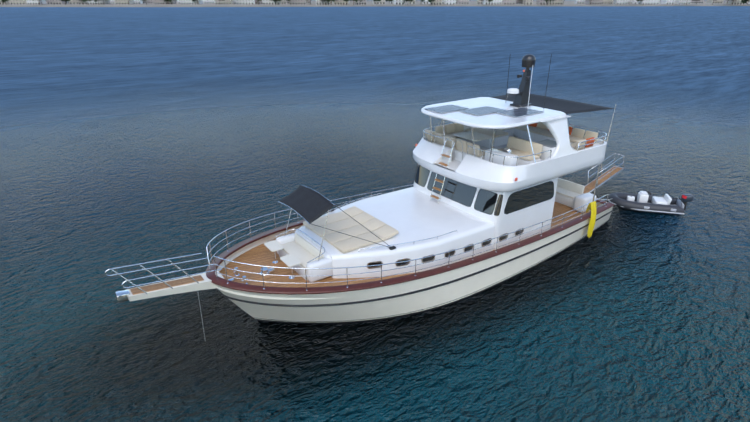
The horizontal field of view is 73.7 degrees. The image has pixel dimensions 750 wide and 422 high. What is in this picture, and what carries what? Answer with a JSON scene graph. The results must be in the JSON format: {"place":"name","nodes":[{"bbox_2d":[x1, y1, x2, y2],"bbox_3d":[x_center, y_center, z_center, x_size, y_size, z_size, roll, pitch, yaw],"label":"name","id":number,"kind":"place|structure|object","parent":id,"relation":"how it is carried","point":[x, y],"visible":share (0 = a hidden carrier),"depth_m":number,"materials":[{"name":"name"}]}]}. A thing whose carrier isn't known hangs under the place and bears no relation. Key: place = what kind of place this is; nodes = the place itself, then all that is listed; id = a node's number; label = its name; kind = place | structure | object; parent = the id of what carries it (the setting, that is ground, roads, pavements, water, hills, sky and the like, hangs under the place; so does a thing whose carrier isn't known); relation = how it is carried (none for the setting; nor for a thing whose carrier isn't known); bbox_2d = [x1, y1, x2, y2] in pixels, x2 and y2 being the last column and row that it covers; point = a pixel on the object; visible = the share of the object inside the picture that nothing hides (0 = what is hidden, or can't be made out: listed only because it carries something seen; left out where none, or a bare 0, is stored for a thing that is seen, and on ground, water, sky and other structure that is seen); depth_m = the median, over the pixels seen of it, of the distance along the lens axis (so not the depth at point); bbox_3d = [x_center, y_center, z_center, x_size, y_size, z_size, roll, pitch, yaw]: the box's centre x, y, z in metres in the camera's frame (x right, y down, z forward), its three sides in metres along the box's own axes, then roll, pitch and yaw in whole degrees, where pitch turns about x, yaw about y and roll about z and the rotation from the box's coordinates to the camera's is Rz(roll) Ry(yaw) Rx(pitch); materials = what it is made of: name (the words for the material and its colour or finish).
{"place":"outdoors","nodes":[
{"label":"outdoors","id":0,"kind":"place"},
{"bbox_2d":[279,185,334,260],"bbox_3d":[-2.268,0.310,16.480,0.928,1.832,2.367,-16,28,-32],"label":"bimini frame","id":1,"kind":"object","parent":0,"point":[308,222],"visible":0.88,"depth_m":15.77,"materials":[{"name":"silver metal"}]},
{"bbox_2d":[0,6,749,421],"bbox_3d":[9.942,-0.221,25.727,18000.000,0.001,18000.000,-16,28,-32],"label":"sea water","id":2,"kind":"structure","parent":0,"point":[132,136],"depth_m":26.13,"materials":[{"name":"blue liquid"}]},
{"bbox_2d":[215,207,612,323],"bbox_3d":[2.454,1.393,20.605,18.400,3.150,6.300,-16,28,-32],"label":"yacht hull","id":3,"kind":"object","parent":2,"relation":"on","point":[396,306],"visible":0.38,"depth_m":16.51,"materials":[{"name":"white"}]},
{"bbox_2d":[206,198,613,294],"bbox_3d":[2.144,0.435,19.957,17.740,1.018,6.400,-16,28,-32],"label":"cap rail","id":4,"kind":"object","parent":3,"relation":"on","point":[220,281],"visible":0.62,"depth_m":16.25,"materials":[{"name":"brown wood"}]},
{"bbox_2d":[206,184,608,283],"bbox_3d":[1.994,0.078,19.688,16.933,1.759,6.151,-16,28,-32],"label":"guard rail","id":5,"kind":"object","parent":4,"relation":"on","point":[361,266],"visible":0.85,"depth_m":16.06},
{"bbox_2d":[586,201,595,237],"bbox_3d":[9.322,0.390,21.705,0.457,1.666,0.342,-16,28,-32],"label":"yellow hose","id":6,"kind":"object","parent":5,"relation":"hanging from","point":[592,208],"visible":1,"depth_m":21.54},
{"bbox_2d":[209,189,607,289],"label":"railing stanchions","id":7,"kind":"object","parent":4,"relation":"on","point":[346,268],"visible":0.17,"depth_m":16.04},
{"bbox_2d":[590,164,600,211],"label":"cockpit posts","id":8,"kind":"object","parent":4,"relation":"on","point":[596,183],"visible":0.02,"depth_m":21.45,"materials":[{"name":"silver metal"}]},
{"bbox_2d":[217,202,604,299],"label":"deck","id":9,"kind":"structure","parent":3,"relation":"on","point":[262,254],"depth_m":16.51,"materials":[{"name":"brown wood"}]},
{"bbox_2d":[115,271,223,301],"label":"bowsprit platform","id":10,"kind":"structure","parent":9,"relation":"on","point":[184,284],"depth_m":14.31,"materials":[{"name":"white wood"}]},
{"bbox_2d":[111,260,198,293],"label":"bowsprit railing supports","id":11,"kind":"object","parent":10,"relation":"on","point":[155,276],"visible":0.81,"depth_m":13.81,"materials":[{"name":"silver metal"}]},
{"bbox_2d":[105,253,221,287],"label":"bowsprit rails","id":12,"kind":"object","parent":11,"relation":"on","point":[162,273],"visible":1,"depth_m":13.85,"materials":[{"name":"silver metal"}]},
{"bbox_2d":[228,267,274,283],"bbox_3d":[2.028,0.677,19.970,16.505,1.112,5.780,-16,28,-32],"label":"deck hardware","id":13,"kind":"object","parent":9,"relation":"on","point":[266,270],"visible":0.58,"depth_m":16.05,"materials":[{"name":"silver metal"}]},
{"bbox_2d":[264,240,300,278],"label":"bow tables","id":14,"kind":"object","parent":9,"relation":"on","point":[289,260],"visible":0.88,"depth_m":16.14,"materials":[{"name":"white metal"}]},
{"bbox_2d":[276,230,332,281],"bbox_3d":[-2.404,1.470,16.869,0.965,0.760,2.559,-16,28,-32],"label":"seat","id":15,"kind":"object","parent":9,"relation":"on","point":[301,247],"visible":0.73,"depth_m":16.46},
{"bbox_2d":[275,229,324,262],"bbox_3d":[-2.454,1.094,16.670,0.845,0.172,2.325,-16,28,-32],"label":"seat backrest rail","id":16,"kind":"object","parent":15,"relation":"on","point":[310,237],"visible":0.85,"depth_m":16.88,"materials":[{"name":"silver metal"}]},
{"bbox_2d":[296,187,494,277],"bbox_3d":[0.459,0.875,18.837,6.300,1.305,4.900,-16,28,-32],"label":"cabin trunk","id":17,"kind":"object","parent":9,"relation":"on","point":[411,214],"visible":0.71,"depth_m":17.83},
{"bbox_2d":[310,205,390,247],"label":"sunshade stay ropes","id":18,"kind":"object","parent":17,"relation":"on","point":[353,236],"visible":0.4,"depth_m":15.89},
{"bbox_2d":[278,185,333,222],"bbox_3d":[-2.266,-0.302,16.220,0.903,0.506,2.218,-16,28,-32],"label":"bow sunshade","id":19,"kind":"object","parent":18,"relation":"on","point":[308,204],"visible":1,"depth_m":16.05,"materials":[{"name":"black fabric"}]},
{"bbox_2d":[303,206,398,252],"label":"sun pad cushions","id":20,"kind":"object","parent":17,"relation":"on","point":[343,222],"visible":0.92,"depth_m":17.46,"materials":[{"name":"beige fabric"}]},
{"bbox_2d":[327,193,457,251],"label":"cabin-top handrails","id":21,"kind":"object","parent":17,"relation":"attached to","point":[388,245],"visible":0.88,"depth_m":17.09,"materials":[{"name":"silver metal"}]},
{"bbox_2d":[367,228,523,268],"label":"portholes","id":22,"kind":"object","parent":17,"relation":"attached to","point":[432,258],"visible":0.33,"depth_m":17.22,"materials":[{"name":"black glass"}]},
{"bbox_2d":[430,137,462,203],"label":"ladder rails","id":23,"kind":"object","parent":17,"relation":"on","point":[448,162],"visible":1,"depth_m":19.91,"materials":[{"name":"silver metal"}]},
{"bbox_2d":[430,154,449,198],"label":"ladder steps","id":24,"kind":"structure","parent":23,"relation":"attached to","point":[436,188],"depth_m":20.01,"materials":[{"name":"brown wood"}]},
{"bbox_2d":[413,164,557,249],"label":"pilothouse walls","id":25,"kind":"structure","parent":9,"relation":"on","point":[523,218],"depth_m":19.49,"materials":[{"name":"white paint"}]},
{"bbox_2d":[414,165,553,215],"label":"window gaskets","id":26,"kind":"object","parent":25,"relation":"attached to","point":[477,195],"depth_m":19.07,"materials":[{"name":"black rubber"}]},
{"bbox_2d":[415,163,553,214],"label":"wheelhouse windows","id":27,"kind":"structure","parent":25,"relation":"in","point":[459,192],"depth_m":19.40,"materials":[{"name":"black glass"}]},
{"bbox_2d":[413,136,604,191],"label":"flybridge deck","id":28,"kind":"structure","parent":25,"relation":"on","point":[479,183],"depth_m":19.18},
{"bbox_2d":[413,128,606,182],"bbox_3d":[5.571,-2.722,21.269,7.140,0.540,5.500,-16,28,-32],"label":"flybridge bulwark","id":29,"kind":"object","parent":28,"relation":"on","point":[472,166],"visible":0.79,"depth_m":18.91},
{"bbox_2d":[430,116,535,162],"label":"roof support poles","id":30,"kind":"object","parent":29,"relation":"on","point":[473,139],"visible":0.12,"depth_m":18.58,"materials":[{"name":"silver metal"}]},
{"bbox_2d":[423,123,606,165],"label":"flybridge rails","id":31,"kind":"object","parent":29,"relation":"on","point":[528,155],"visible":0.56,"depth_m":19.93,"materials":[{"name":"silver metal"}]},
{"bbox_2d":[606,104,615,141],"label":"awning poles","id":32,"kind":"object","parent":29,"relation":"on","point":[611,123],"visible":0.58,"depth_m":20.74,"materials":[{"name":"silver metal"}]},
{"bbox_2d":[425,122,599,165],"bbox_3d":[5.886,-3.037,21.432,5.919,0.990,5.130,-16,28,-32],"label":"flybridge seating","id":33,"kind":"object","parent":28,"relation":"on","point":[542,137],"visible":0.58,"depth_m":20.80,"materials":[{"name":"beige fabric"}]},
{"bbox_2d":[555,178,595,212],"bbox_3d":[8.121,-1.016,24.159,2.022,0.931,4.525,-16,28,-32],"label":"stern sofa","id":34,"kind":"object","parent":9,"relation":"on","point":[570,194],"visible":0.46,"depth_m":23.45,"materials":[{"name":"white"}]},
{"bbox_2d":[223,210,612,321],"bbox_3d":[2.598,1.137,20.609,18.019,1.329,6.357,-16,28,-32],"label":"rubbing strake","id":35,"kind":"object","parent":3,"relation":"on","point":[421,290],"visible":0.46,"depth_m":16.46,"materials":[{"name":"black rubber"}]},
{"bbox_2d":[608,190,692,214],"bbox_3d":[13.902,-0.520,25.422,3.887,1.191,1.770,6,24,13],"label":"dinghy","id":36,"kind":"object","parent":2,"relation":"on","point":[642,201],"visible":1,"depth_m":25.00,"materials":[{"name":"grey rubber"}]},
{"bbox_2d":[0,1,749,6],"bbox_3d":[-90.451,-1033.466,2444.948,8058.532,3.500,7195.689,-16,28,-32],"label":"shore ground","id":37,"kind":"structure","parent":0,"point":[421,3],"depth_m":622.08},
{"bbox_2d":[0,0,749,4],"bbox_3d":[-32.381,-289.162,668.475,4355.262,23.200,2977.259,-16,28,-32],"label":"town buildings","id":38,"kind":"structure","parent":37,"relation":"on","point":[440,2],"depth_m":641.82,"materials":[{"name":"tile"}]},
{"bbox_2d":[1,0,749,4],"bbox_3d":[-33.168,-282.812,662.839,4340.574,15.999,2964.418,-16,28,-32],"label":"shore trees","id":39,"kind":"object","parent":37,"relation":"on","point":[743,1],"visible":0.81,"depth_m":622.05,"materials":[{"name":"green plant"}]},
{"bbox_2d":[176,0,706,0],"bbox_3d":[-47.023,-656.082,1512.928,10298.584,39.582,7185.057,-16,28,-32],"label":"hazy hills","id":40,"kind":"structure","parent":0,"point":[474,0],"depth_m":1303.56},
{"bbox_2d":[421,97,578,158],"bbox_3d":[4.594,-3.359,20.239,4.741,1.480,5.440,-16,28,-32],"label":"hardtop","id":41,"kind":"object","parent":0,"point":[555,122],"visible":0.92,"depth_m":19.01,"materials":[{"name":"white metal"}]},
{"bbox_2d":[425,104,542,117],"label":"solar panels","id":42,"kind":"object","parent":41,"relation":"on","point":[516,113],"visible":0.96,"depth_m":19.59,"materials":[{"name":"silicon solar cells"},{"name":"glass"}]},
{"bbox_2d":[507,54,535,106],"bbox_3d":[5.890,-5.269,20.230,1.270,2.040,0.550,-16,28,-32],"label":"radar mast","id":43,"kind":"object","parent":41,"relation":"on","point":[521,93],"visible":1,"depth_m":20.29,"materials":[{"name":"black metal"}]},
{"bbox_2d":[506,54,551,108],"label":"antennas","id":44,"kind":"object","parent":41,"relation":"on","point":[547,80],"visible":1,"depth_m":20.04,"materials":[{"name":"black"}]},
{"bbox_2d":[490,94,613,113],"bbox_3d":[7.235,-4.694,21.719,2.851,0.106,5.100,-16,28,-32],"label":"awning","id":45,"kind":"object","parent":41,"relation":"attached to","point":[564,106],"visible":0.67,"depth_m":21.54,"materials":[{"name":"black fabric"}]},
{"bbox_2d":[583,166,622,193],"bbox_3d":[11.113,-1.515,24.615,3.018,0.803,0.520,-16,28,-32],"label":"passerelle","id":46,"kind":"object","parent":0,"point":[589,187],"visible":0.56,"depth_m":24.59,"materials":[{"name":"brown wood"}]},
{"bbox_2d":[588,153,623,186],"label":"passerelle rails","id":47,"kind":"object","parent":46,"relation":"on","point":[606,167],"visible":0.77,"depth_m":24.56,"materials":[{"name":"silver metal"}]}
]}

